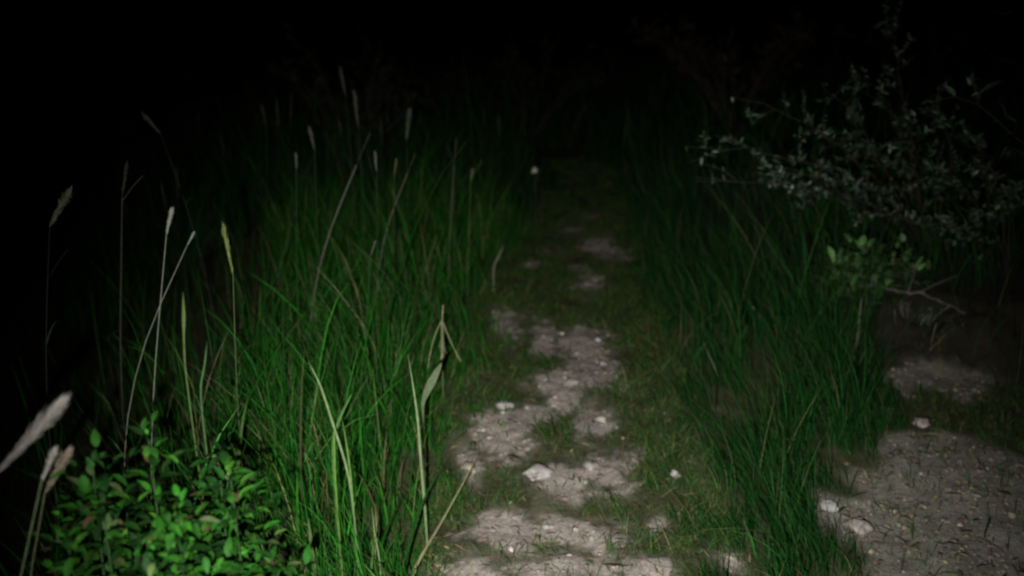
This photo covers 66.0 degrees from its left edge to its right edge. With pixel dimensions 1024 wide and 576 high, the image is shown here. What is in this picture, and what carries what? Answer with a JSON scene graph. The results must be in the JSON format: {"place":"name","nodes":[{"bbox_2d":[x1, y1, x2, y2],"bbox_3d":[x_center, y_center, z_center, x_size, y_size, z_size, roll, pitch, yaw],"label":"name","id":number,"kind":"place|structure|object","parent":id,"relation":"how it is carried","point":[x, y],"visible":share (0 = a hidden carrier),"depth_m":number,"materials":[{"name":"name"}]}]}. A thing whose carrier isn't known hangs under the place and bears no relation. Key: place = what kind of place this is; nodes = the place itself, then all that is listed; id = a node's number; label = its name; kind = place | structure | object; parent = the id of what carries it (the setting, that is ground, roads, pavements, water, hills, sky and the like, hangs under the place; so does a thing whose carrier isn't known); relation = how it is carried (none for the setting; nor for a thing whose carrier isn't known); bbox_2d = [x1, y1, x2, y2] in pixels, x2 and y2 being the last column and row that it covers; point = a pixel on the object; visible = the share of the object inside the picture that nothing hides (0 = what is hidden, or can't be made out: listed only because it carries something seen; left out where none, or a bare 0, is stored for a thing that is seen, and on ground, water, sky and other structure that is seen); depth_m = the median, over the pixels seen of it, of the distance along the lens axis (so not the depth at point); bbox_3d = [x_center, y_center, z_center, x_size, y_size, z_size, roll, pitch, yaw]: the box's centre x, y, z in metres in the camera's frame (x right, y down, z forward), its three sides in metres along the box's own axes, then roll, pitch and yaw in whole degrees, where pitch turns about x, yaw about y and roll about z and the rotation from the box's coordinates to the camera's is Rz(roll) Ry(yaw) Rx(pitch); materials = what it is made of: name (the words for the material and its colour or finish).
{"place":"outdoors","nodes":[
{"label":"outdoors","id":0,"kind":"place"},
{"bbox_2d":[0,38,1023,575],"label":"ground","id":1,"kind":"structure","parent":0,"point":[34,84],"depth_m":4.76,"materials":[{"name":"green plant"}]},
{"bbox_2d":[0,391,70,471],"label":"grass stalk","id":2,"kind":"object","parent":1,"relation":"on","point":[43,422],"depth_m":1.39,"materials":[{"name":"beige plant"}]},
{"bbox_2d":[20,446,58,575],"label":"grass stalk","id":3,"kind":"object","parent":1,"relation":"on","point":[53,455],"depth_m":1.36,"materials":[{"name":"beige plant"}]},
{"bbox_2d":[30,445,73,575],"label":"grass stalk","id":4,"kind":"object","parent":1,"relation":"on","point":[66,455],"depth_m":1.45,"materials":[{"name":"beige plant"}]},
{"bbox_2d":[45,186,72,559],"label":"grass stalk","id":5,"kind":"object","parent":1,"relation":"on","point":[63,202],"depth_m":2.19,"materials":[{"name":"plant"}]},
{"bbox_2d":[24,511,131,575],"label":"nettle plant","id":6,"kind":"object","parent":1,"relation":"on","point":[60,532],"visible":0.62,"depth_m":1.59,"materials":[{"name":"green plant"}]},
{"bbox_2d":[38,429,150,575],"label":"nettle plant","id":7,"kind":"object","parent":1,"relation":"on","point":[84,489],"visible":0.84,"depth_m":1.51,"materials":[{"name":"green plant"}]},
{"bbox_2d":[50,476,170,575],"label":"nettle plant","id":8,"kind":"object","parent":1,"relation":"on","point":[104,519],"visible":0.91,"depth_m":1.47,"materials":[{"name":"green plant"}]},
{"bbox_2d":[107,161,144,483],"bbox_3d":[-1.334,0.174,2.791,0.195,1.259,0.114,-10,21,-28],"label":"grass stalk","id":9,"kind":"object","parent":1,"relation":"on","point":[126,167],"depth_m":2.74,"materials":[{"name":"plant"}]},
{"bbox_2d":[125,204,142,306],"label":"grass stalk","id":10,"kind":"object","parent":1,"relation":"on","point":[131,246],"depth_m":5.35,"materials":[{"name":"plant"}]},
{"bbox_2d":[105,515,187,575],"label":"nettle plant","id":11,"kind":"object","parent":1,"relation":"on","point":[159,525],"visible":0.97,"depth_m":1.41,"materials":[{"name":"green plant"}]},
{"bbox_2d":[142,551,151,571],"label":"nettle plant","id":12,"kind":"object","parent":1,"relation":"on","point":[146,564],"visible":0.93,"depth_m":1.37,"materials":[{"name":"green plant"}]},
{"bbox_2d":[122,208,173,523],"bbox_3d":[-0.978,0.305,2.230,0.211,1.104,0.067,0,18,0],"label":"grass stalk","id":13,"kind":"object","parent":1,"relation":"on","point":[171,214],"depth_m":2.14,"materials":[{"name":"plant"}]},
{"bbox_2d":[107,231,194,559],"bbox_3d":[-1.016,0.364,2.196,0.372,1.066,0.102,2,18,6],"label":"grass stalk","id":14,"kind":"object","parent":1,"relation":"on","point":[116,445],"depth_m":2.19,"materials":[{"name":"plant"}]},
{"bbox_2d":[98,410,213,575],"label":"nettle plant","id":15,"kind":"object","parent":1,"relation":"on","point":[150,454],"visible":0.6,"depth_m":1.58,"materials":[{"name":"green plant"}]},
{"bbox_2d":[124,506,220,575],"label":"nettle plant","id":16,"kind":"object","parent":1,"relation":"on","point":[196,557],"visible":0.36,"depth_m":1.55,"materials":[{"name":"green plant"}]},
{"bbox_2d":[160,182,191,304],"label":"grass stalk","id":17,"kind":"object","parent":1,"relation":"on","point":[171,228],"depth_m":4.78,"materials":[{"name":"plant"}]},
{"bbox_2d":[169,168,184,298],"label":"grass stalk","id":18,"kind":"object","parent":1,"relation":"on","point":[178,219],"depth_m":5.27,"materials":[{"name":"plant"}]},
{"bbox_2d":[141,112,220,363],"bbox_3d":[-1.461,-0.185,3.524,0.215,1.186,0.067,3,18,8],"label":"grass stalk","id":19,"kind":"object","parent":1,"relation":"on","point":[150,121],"depth_m":3.45,"materials":[{"name":"plant"}]},
{"bbox_2d":[135,484,239,575],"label":"nettle plant","id":20,"kind":"object","parent":1,"relation":"on","point":[179,527],"visible":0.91,"depth_m":1.44,"materials":[{"name":"green plant"}]},
{"bbox_2d":[182,296,213,575],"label":"grass shoot","id":21,"kind":"object","parent":1,"relation":"on","point":[183,317],"depth_m":1.74,"materials":[{"name":"green plant"}]},
{"bbox_2d":[197,115,210,212],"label":"grass stalk","id":22,"kind":"object","parent":1,"relation":"on","point":[200,146],"depth_m":7.14,"materials":[{"name":"plant"}]},
{"bbox_2d":[200,344,223,575],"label":"grass shoot","id":23,"kind":"object","parent":1,"relation":"on","point":[203,419],"depth_m":1.77,"materials":[{"name":"green plant"}]},
{"bbox_2d":[220,131,236,239],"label":"grass stalk","id":24,"kind":"object","parent":1,"relation":"on","point":[226,173],"depth_m":5.84,"materials":[{"name":"plant"}]},
{"bbox_2d":[183,430,278,575],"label":"nettle plant","id":25,"kind":"object","parent":1,"relation":"on","point":[216,509],"visible":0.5,"depth_m":1.69,"materials":[{"name":"green plant"}]},
{"bbox_2d":[182,450,286,575],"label":"nettle plant","id":26,"kind":"object","parent":1,"relation":"on","point":[229,513],"visible":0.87,"depth_m":1.58,"materials":[{"name":"green plant"}]},
{"bbox_2d":[218,224,256,531],"bbox_3d":[-0.797,0.297,2.305,0.188,1.014,0.033,-13,22,-35],"label":"grass stalk","id":27,"kind":"object","parent":1,"relation":"on","point":[225,235],"depth_m":2.21,"materials":[{"name":"green plant"}]},
{"bbox_2d":[258,101,268,238],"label":"grass stalk","id":28,"kind":"object","parent":1,"relation":"on","point":[262,109],"depth_m":5.17,"materials":[{"name":"plant"}]},
{"bbox_2d":[0,71,531,575],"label":"tall grass","id":29,"kind":"structure","parent":1,"relation":"on","point":[290,433],"depth_m":3.28,"materials":[{"name":"green plant"}]},
{"bbox_2d":[269,98,282,237],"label":"grass stalk","id":30,"kind":"object","parent":1,"relation":"on","point":[278,129],"depth_m":5.60,"materials":[{"name":"plant"}]},
{"bbox_2d":[251,544,311,575],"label":"nettle plant","id":31,"kind":"object","parent":1,"relation":"on","point":[277,568],"visible":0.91,"depth_m":1.63,"materials":[{"name":"green plant"}]},
{"bbox_2d":[286,93,293,201],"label":"grass stalk","id":32,"kind":"object","parent":1,"relation":"on","point":[289,139],"depth_m":6.09,"materials":[{"name":"plant"}]},
{"bbox_2d":[293,152,311,341],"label":"grass stalk","id":33,"kind":"object","parent":1,"relation":"on","point":[296,230],"depth_m":3.49,"materials":[{"name":"plant"}]},
{"bbox_2d":[308,125,322,324],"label":"grass stalk","id":34,"kind":"object","parent":1,"relation":"on","point":[310,133],"depth_m":3.72,"materials":[{"name":"plant"}]},
{"bbox_2d":[310,365,358,570],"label":"grass shoot","id":35,"kind":"object","parent":1,"relation":"on","point":[334,428],"depth_m":1.97,"materials":[{"name":"green plant"}]},
{"bbox_2d":[334,433,342,575],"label":"grass shoot","id":36,"kind":"object","parent":1,"relation":"on","point":[337,502],"depth_m":2.02,"materials":[{"name":"green plant"}]},
{"bbox_2d":[308,134,369,355],"bbox_3d":[-0.801,-0.175,3.658,0.364,1.100,0.072,0,18,0],"label":"grass stalk","id":37,"kind":"object","parent":1,"relation":"on","point":[326,243],"depth_m":3.61,"materials":[{"name":"plant"}]},
{"bbox_2d":[332,394,351,574],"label":"grass shoot","id":38,"kind":"object","parent":1,"relation":"on","point":[339,418],"depth_m":2.04,"materials":[{"name":"green plant"}]},
{"bbox_2d":[338,121,346,208],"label":"grass stalk","id":39,"kind":"object","parent":1,"relation":"on","point":[342,152],"depth_m":5.74,"materials":[{"name":"plant"}]},
{"bbox_2d":[342,420,358,575],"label":"grass shoot","id":40,"kind":"object","parent":1,"relation":"on","point":[351,488],"depth_m":2.00,"materials":[{"name":"green plant"}]},
{"bbox_2d":[265,17,441,183],"bbox_3d":[-1.468,-1.688,7.431,1.611,1.682,1.016,-5,19,-14],"label":"bush","id":41,"kind":"object","parent":1,"relation":"on","point":[371,93],"visible":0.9,"depth_m":7.38,"materials":[{"name":"green plant"}]},
{"bbox_2d":[339,66,367,252],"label":"grass stalk","id":42,"kind":"object","parent":1,"relation":"on","point":[341,74],"depth_m":4.50,"materials":[{"name":"plant"}]},
{"bbox_2d":[347,90,366,252],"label":"grass stalk","id":43,"kind":"object","parent":1,"relation":"on","point":[355,102],"depth_m":4.22,"materials":[{"name":"plant"}]},
{"bbox_2d":[352,242,375,360],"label":"grass stalk","id":44,"kind":"object","parent":1,"relation":"on","point":[368,290],"depth_m":3.16,"materials":[{"name":"plant"}]},
{"bbox_2d":[360,151,380,333],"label":"grass stalk","id":45,"kind":"object","parent":1,"relation":"on","point":[375,155],"depth_m":3.57,"materials":[{"name":"plant"}]},
{"bbox_2d":[372,512,380,575],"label":"grass shoot","id":46,"kind":"object","parent":1,"relation":"on","point":[376,544],"depth_m":2.06,"materials":[{"name":"green plant"}]},
{"bbox_2d":[380,118,383,188],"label":"grass stalk","id":47,"kind":"object","parent":1,"relation":"on","point":[381,150],"depth_m":6.11,"materials":[{"name":"plant"}]},
{"bbox_2d":[360,154,414,331],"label":"grass stalk","id":48,"kind":"object","parent":1,"relation":"on","point":[387,228],"depth_m":3.69,"materials":[{"name":"plant"}]},
{"bbox_2d":[393,159,405,331],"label":"grass stalk","id":49,"kind":"object","parent":1,"relation":"on","point":[393,237],"depth_m":3.61,"materials":[{"name":"plant"}]},
{"bbox_2d":[397,108,412,246],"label":"grass stalk","id":50,"kind":"object","parent":1,"relation":"on","point":[408,117],"depth_m":4.33,"materials":[{"name":"plant"}]},
{"bbox_2d":[408,356,427,549],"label":"grass shoot","id":51,"kind":"object","parent":1,"relation":"on","point":[421,472],"depth_m":2.32,"materials":[{"name":"green plant"}]},
{"bbox_2d":[421,363,441,501],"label":"dock leaf","id":52,"kind":"object","parent":1,"relation":"on","point":[430,383],"visible":0.92,"depth_m":2.53,"materials":[{"name":"green plant"}]},
{"bbox_2d":[412,460,475,575],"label":"grass shoot","id":53,"kind":"object","parent":1,"relation":"on","point":[432,537],"depth_m":2.24,"materials":[{"name":"plant"}]},
{"bbox_2d":[428,305,460,400],"bbox_3d":[-0.294,0.288,3.148,0.117,0.507,0.188,-9,20,-27],"label":"bent straw","id":54,"kind":"object","parent":1,"relation":"on","point":[442,343],"visible":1,"depth_m":3.06,"materials":[{"name":"plant"}]},
{"bbox_2d":[443,140,456,314],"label":"grass stalk","id":55,"kind":"object","parent":1,"relation":"on","point":[450,226],"depth_m":4.00,"materials":[{"name":"plant"}]},
{"bbox_2d":[461,461,477,473],"bbox_3d":[-0.156,0.656,2.891,0.064,0.033,0.065,5,19,16],"label":"stone","id":56,"kind":"object","parent":1,"relation":"on","point":[466,465],"visible":0.88,"depth_m":2.88,"materials":[{"name":"stone"}]},
{"bbox_2d":[463,160,482,300],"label":"grass stalk","id":57,"kind":"object","parent":1,"relation":"on","point":[472,172],"depth_m":4.10,"materials":[{"name":"plant"}]},
{"bbox_2d":[483,109,495,174],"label":"grass stalk","id":58,"kind":"object","parent":1,"relation":"on","point":[486,131],"depth_m":7.16,"materials":[{"name":"plant"}]},
{"bbox_2d":[493,114,500,196],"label":"grass stalk","id":59,"kind":"object","parent":1,"relation":"on","point":[499,137],"depth_m":6.65,"materials":[{"name":"plant"}]},
{"bbox_2d":[493,246,503,292],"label":"grass shoot","id":60,"kind":"object","parent":1,"relation":"on","point":[494,267],"depth_m":4.59,"materials":[{"name":"green plant"}]},
{"bbox_2d":[0,14,1023,363],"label":"grass","id":61,"kind":"structure","parent":1,"relation":"on","point":[90,242],"depth_m":8.67,"materials":[{"name":"green plant"}]},
{"bbox_2d":[669,469,680,477],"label":"stone","id":62,"kind":"object","parent":1,"relation":"on","point":[674,473],"visible":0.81,"depth_m":2.81,"materials":[{"name":"stone"}]},
{"bbox_2d":[622,3,821,145],"bbox_3d":[2.205,-2.211,8.214,1.892,1.435,1.307,9,20,25],"label":"bush","id":63,"kind":"object","parent":1,"relation":"on","point":[681,58],"visible":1,"depth_m":7.99,"materials":[{"name":"green plant"}]},
{"bbox_2d":[607,79,1023,575],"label":"meadow grass","id":64,"kind":"structure","parent":1,"relation":"on","point":[855,405],"depth_m":3.68,"materials":[{"name":"green plant"}]},
{"bbox_2d":[809,255,866,317],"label":"nettle plant","id":65,"kind":"object","parent":1,"relation":"on","point":[847,272],"visible":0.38,"depth_m":4.14,"materials":[{"name":"green plant"}]},
{"bbox_2d":[802,246,882,318],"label":"nettle plant","id":66,"kind":"object","parent":1,"relation":"on","point":[831,252],"visible":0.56,"depth_m":4.06,"materials":[{"name":"green plant"}]},
{"bbox_2d":[685,0,1006,256],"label":"thorn bush","id":67,"kind":"object","parent":1,"relation":"on","point":[845,181],"visible":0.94,"depth_m":4.05,"materials":[{"name":"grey plant"}]},
{"bbox_2d":[821,233,893,298],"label":"nettle plant","id":68,"kind":"object","parent":1,"relation":"on","point":[862,241],"visible":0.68,"depth_m":4.03,"materials":[{"name":"green plant"}]},
{"bbox_2d":[854,298,861,357],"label":"grass shoot","id":69,"kind":"object","parent":1,"relation":"on","point":[858,327],"depth_m":3.74,"materials":[{"name":"green plant"}]},
{"bbox_2d":[842,295,884,312],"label":"dry tuft","id":70,"kind":"object","parent":1,"relation":"on","point":[869,302],"visible":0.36,"depth_m":4.09,"materials":[{"name":"beige plant"}]},
{"bbox_2d":[852,240,911,297],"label":"nettle plant","id":71,"kind":"object","parent":1,"relation":"on","point":[874,277],"visible":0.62,"depth_m":4.05,"materials":[{"name":"green plant"}]},
{"bbox_2d":[860,233,931,306],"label":"nettle plant","id":72,"kind":"object","parent":1,"relation":"on","point":[900,272],"visible":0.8,"depth_m":4.02,"materials":[{"name":"green plant"}]},
{"bbox_2d":[875,251,935,298],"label":"nettle plant","id":73,"kind":"object","parent":1,"relation":"on","point":[918,264],"visible":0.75,"depth_m":3.98,"materials":[{"name":"green plant"}]},
{"bbox_2d":[894,298,920,317],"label":"dry tuft","id":74,"kind":"object","parent":1,"relation":"on","point":[905,307],"visible":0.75,"depth_m":4.00,"materials":[{"name":"beige plant"}]},
{"bbox_2d":[859,268,965,325],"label":"fallen branch","id":75,"kind":"object","parent":1,"relation":"on","point":[908,292],"visible":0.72,"depth_m":3.99,"materials":[{"name":"brown wood"}]},
{"bbox_2d":[911,416,930,427],"bbox_3d":[1.640,0.542,3.157,0.064,0.045,0.079,-4,18,-13],"label":"stone","id":76,"kind":"object","parent":1,"relation":"on","point":[925,421],"visible":0.86,"depth_m":3.14,"materials":[{"name":"stone"}]},
{"bbox_2d":[908,306,944,325],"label":"dry tuft","id":77,"kind":"object","parent":1,"relation":"on","point":[929,316],"visible":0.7,"depth_m":3.95,"materials":[{"name":"beige plant"}]},
{"bbox_2d":[831,0,1023,140],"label":"bush","id":78,"kind":"object","parent":1,"relation":"on","point":[1004,53],"visible":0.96,"depth_m":8.13,"materials":[{"name":"green plant"}]},
{"bbox_2d":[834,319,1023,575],"bbox_3d":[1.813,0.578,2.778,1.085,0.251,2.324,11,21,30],"label":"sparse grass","id":79,"kind":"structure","parent":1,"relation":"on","point":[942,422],"depth_m":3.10,"materials":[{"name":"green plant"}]},
{"bbox_2d":[849,119,1023,274],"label":"bush","id":80,"kind":"object","parent":1,"relation":"on","point":[963,229],"visible":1,"depth_m":3.83,"materials":[{"name":"green plant"}]},
{"bbox_2d":[931,315,1001,342],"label":"dry tuft","id":81,"kind":"object","parent":1,"relation":"on","point":[948,319],"visible":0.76,"depth_m":3.80,"materials":[{"name":"brown plant"}]},
{"bbox_2d":[919,10,1023,158],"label":"thorn bush","id":82,"kind":"object","parent":1,"relation":"on","point":[970,80],"visible":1,"depth_m":2.96,"materials":[{"name":"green plant"}]},
{"bbox_2d":[0,0,1023,49],"label":"sky","id":83,"kind":"structure","parent":0,"point":[24,24],"materials":[{"name":"black"}]},
{"bbox_2d":[446,157,679,575],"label":"path","id":84,"kind":"structure","parent":0,"point":[538,504],"depth_m":3.03,"materials":[{"name":"soil"}]},
{"bbox_2d":[495,400,514,409],"bbox_3d":[-0.030,0.488,3.300,0.085,0.032,0.067,-2,18,-5],"label":"stone","id":85,"kind":"object","parent":84,"relation":"on","point":[501,405],"visible":0.97,"depth_m":3.28,"materials":[{"name":"stone"}]},
{"bbox_2d":[532,167,536,251],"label":"white flower","id":86,"kind":"object","parent":84,"relation":"on","point":[534,170],"visible":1,"depth_m":5.67,"materials":[{"name":"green plant"}]},
{"bbox_2d":[522,463,553,480],"bbox_3d":[0.095,0.671,2.877,0.117,0.039,0.093,2,18,5],"label":"stone","id":87,"kind":"object","parent":84,"relation":"on","point":[538,468],"visible":0.99,"depth_m":2.86,"materials":[{"name":"stone"}]},
{"bbox_2d":[563,377,578,385],"bbox_3d":[0.264,0.423,3.517,0.060,0.043,0.053,15,23,39],"label":"stone","id":88,"kind":"object","parent":84,"relation":"on","point":[572,381],"visible":0.95,"depth_m":3.51,"materials":[{"name":"stone"}]},
{"bbox_2d":[438,228,734,575],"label":"soil crumbs","id":89,"kind":"object","parent":84,"relation":"on","point":[591,537],"visible":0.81,"depth_m":3.07,"materials":[{"name":"soil"}]},
{"bbox_2d":[583,460,598,470],"bbox_3d":[0.291,0.658,2.923,0.060,0.037,0.058,-16,24,-40],"label":"stone","id":90,"kind":"object","parent":84,"relation":"on","point":[590,465],"visible":1,"depth_m":2.91,"materials":[{"name":"stone"}]},
{"bbox_2d":[594,415,606,422],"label":"stone","id":91,"kind":"object","parent":84,"relation":"on","point":[600,418],"visible":1,"depth_m":3.23,"materials":[{"name":"stone"}]},
{"bbox_2d":[420,218,1023,575],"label":"leaf litter","id":92,"kind":"object","parent":84,"relation":"on","point":[623,522],"visible":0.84,"depth_m":2.86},
{"bbox_2d":[395,147,784,575],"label":"short grass","id":93,"kind":"structure","parent":0,"point":[610,199],"depth_m":3.62,"materials":[{"name":"green plant"}]},
{"bbox_2d":[804,359,1023,575],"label":"stony ground","id":94,"kind":"structure","parent":0,"point":[883,493],"depth_m":2.64,"materials":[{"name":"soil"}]},
{"bbox_2d":[820,499,838,512],"bbox_3d":[1.063,0.728,2.637,0.062,0.036,0.049,8,20,24],"label":"stone","id":95,"kind":"object","parent":94,"relation":"on","point":[831,505],"visible":0.96,"depth_m":2.63,"materials":[{"name":"stone"}]},
{"bbox_2d":[846,516,874,534],"bbox_3d":[1.111,0.758,2.520,0.078,0.042,0.084,-6,19,-19],"label":"stone","id":96,"kind":"object","parent":94,"relation":"on","point":[856,523],"visible":0.98,"depth_m":2.50,"materials":[{"name":"stone"}]}
]}

